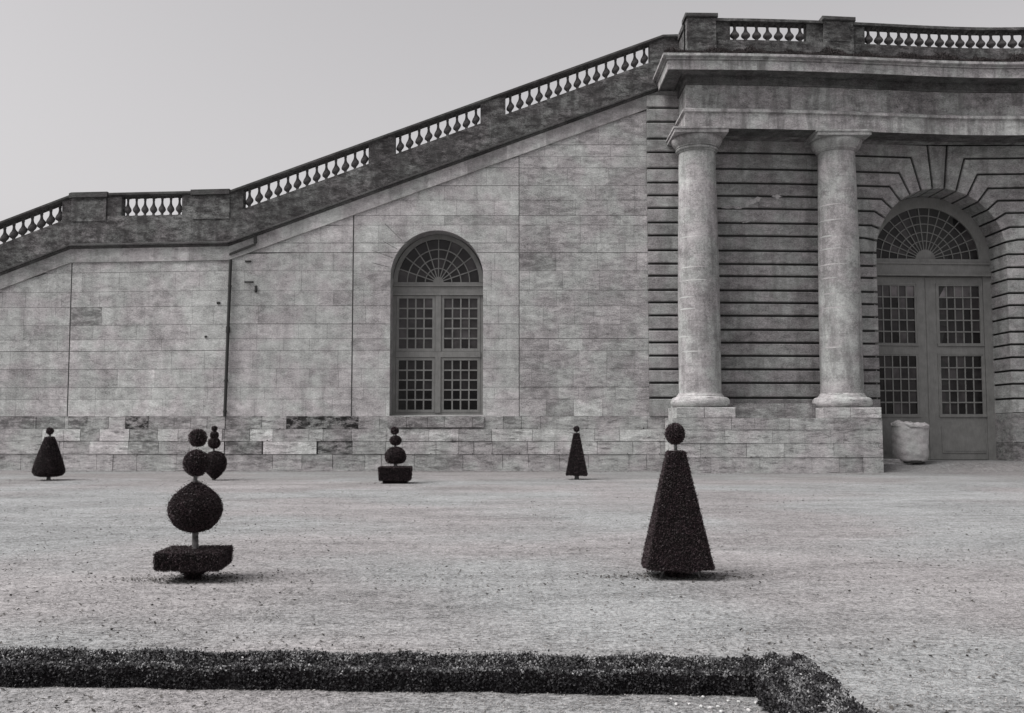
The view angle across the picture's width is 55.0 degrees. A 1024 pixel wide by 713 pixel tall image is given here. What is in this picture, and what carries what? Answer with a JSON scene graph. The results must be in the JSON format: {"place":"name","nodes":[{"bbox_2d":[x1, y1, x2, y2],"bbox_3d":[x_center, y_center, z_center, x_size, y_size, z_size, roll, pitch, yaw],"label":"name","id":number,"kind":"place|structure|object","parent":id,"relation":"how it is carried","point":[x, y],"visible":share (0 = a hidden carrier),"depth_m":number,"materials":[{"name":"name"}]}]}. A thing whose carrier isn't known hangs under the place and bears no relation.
{"place":"outdoors","nodes":[
{"label":"outdoors","id":0,"kind":"place"},
{"bbox_2d":[0,470,1023,712],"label":"gravel ground","id":1,"kind":"structure","parent":0,"point":[822,527],"depth_m":10.73,"materials":[{"name":"grey gravel"}]},
{"bbox_2d":[31,427,65,479],"bbox_3d":[-14.403,3.024,30.594,0.988,1.682,1.009,0,-4,0],"label":"topiary","id":2,"kind":"object","parent":1,"relation":"on","point":[48,463],"visible":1,"depth_m":30.34,"materials":[{"name":"black plant"}]},
{"bbox_2d":[152,428,234,579],"bbox_3d":[-3.455,1.621,10.735,0.779,1.676,0.760,0,-4,0],"label":"topiary","id":3,"kind":"object","parent":1,"relation":"on","point":[195,507],"visible":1,"depth_m":10.55,"materials":[{"name":"black plant"}]},
{"bbox_2d":[207,426,226,479],"bbox_3d":[-9.242,3.001,30.602,0.760,1.728,0.775,0,-4,0],"label":"topiary","id":4,"kind":"object","parent":1,"relation":"on","point":[218,463],"visible":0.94,"depth_m":30.44,"materials":[{"name":"black plant"}]},
{"bbox_2d":[0,34,678,470],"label":"stair wall","id":5,"kind":"structure","parent":1,"relation":"on","point":[360,326],"depth_m":37.71,"materials":[{"name":"stone"}]},
{"bbox_2d":[223,235,256,415],"bbox_3d":[-10.344,-1.207,37.380,1.152,6.946,0.203,0,-4,0],"label":"drainpipe","id":6,"kind":"object","parent":5,"relation":"attached to","point":[228,330],"visible":1,"depth_m":37.31,"materials":[{"name":"metal"}]},
{"bbox_2d":[392,235,482,414],"bbox_3d":[-2.877,-1.256,38.348,3.535,7.051,0.240,0,-4,0],"label":"window","id":7,"kind":"structure","parent":5,"relation":"in","point":[437,369],"depth_m":38.33,"materials":[{"name":"grey glass"}]},
{"bbox_2d":[377,427,412,483],"bbox_3d":[-3.434,2.932,29.038,1.033,1.743,0.954,0,-4,0],"label":"topiary","id":8,"kind":"object","parent":1,"relation":"on","point":[395,455],"visible":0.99,"depth_m":28.73,"materials":[{"name":"black plant"}]},
{"bbox_2d":[0,644,876,712],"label":"hedge","id":9,"kind":"object","parent":1,"relation":"on","point":[774,682],"visible":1,"depth_m":6.20,"materials":[{"name":"plant"}]},
{"bbox_2d":[565,426,587,479],"bbox_3d":[2.052,3.031,31.075,0.724,1.736,0.645,-1,-4,7],"label":"topiary","id":10,"kind":"object","parent":1,"relation":"on","point":[576,467],"visible":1,"depth_m":30.87,"materials":[{"name":"black plant"}]},
{"bbox_2d":[640,423,714,577],"bbox_3d":[1.828,1.586,10.933,0.801,1.749,0.750,0,-4,0],"label":"topiary","id":11,"kind":"object","parent":1,"relation":"on","point":[676,544],"visible":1,"depth_m":10.70,"materials":[{"name":"black plant"}]},
{"bbox_2d":[646,12,1023,472],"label":"orangery front","id":12,"kind":"object","parent":1,"relation":"on","point":[836,264],"visible":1,"depth_m":37.42,"materials":[{"name":"stone"}]},
{"bbox_2d":[664,45,1023,61],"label":"cornice","id":13,"kind":"structure","parent":12,"relation":"on","point":[901,55],"depth_m":36.32,"materials":[{"name":"grey stone"}]},
{"bbox_2d":[873,196,995,459],"bbox_3d":[16.738,-1.044,39.541,5.358,11.036,0.459,0,-4,-4],"label":"door","id":14,"kind":"structure","parent":12,"relation":"in","point":[935,321],"depth_m":39.56,"materials":[{"name":"grey paint"}]},
{"bbox_2d":[883,458,912,463],"bbox_3d":[14.226,4.098,37.252,1.580,0.450,0.900,0,-4,0],"label":"stone step","id":15,"kind":"object","parent":1,"relation":"on","point":[891,461],"visible":0.27,"depth_m":36.81,"materials":[{"name":"stone"}]},
{"bbox_2d":[883,460,1023,473],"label":"gravel ramp","id":16,"kind":"structure","parent":1,"relation":"on","point":[969,467],"depth_m":36.38,"materials":[{"name":"grey gravel"}]},
{"bbox_2d":[891,420,929,462],"bbox_3d":[15.079,3.204,37.170,1.335,1.612,1.204,0,-4,0],"label":"waste bin","id":17,"kind":"object","parent":16,"relation":"on","point":[910,441],"visible":1,"depth_m":36.69,"materials":[{"name":"plastic"}]},
{"bbox_2d":[0,545,1023,712],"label":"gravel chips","id":18,"kind":"object","parent":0,"point":[544,629],"visible":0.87,"depth_m":8.17,"materials":[{"name":"grey gravel"}]},
{"bbox_2d":[0,471,1023,712],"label":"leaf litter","id":19,"kind":"object","parent":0,"point":[638,574],"visible":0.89,"depth_m":10.61,"materials":[{"name":"grey plant"}]},
{"bbox_2d":[0,0,1023,243],"label":"sky","id":20,"kind":"structure","parent":0,"point":[111,96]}
]}

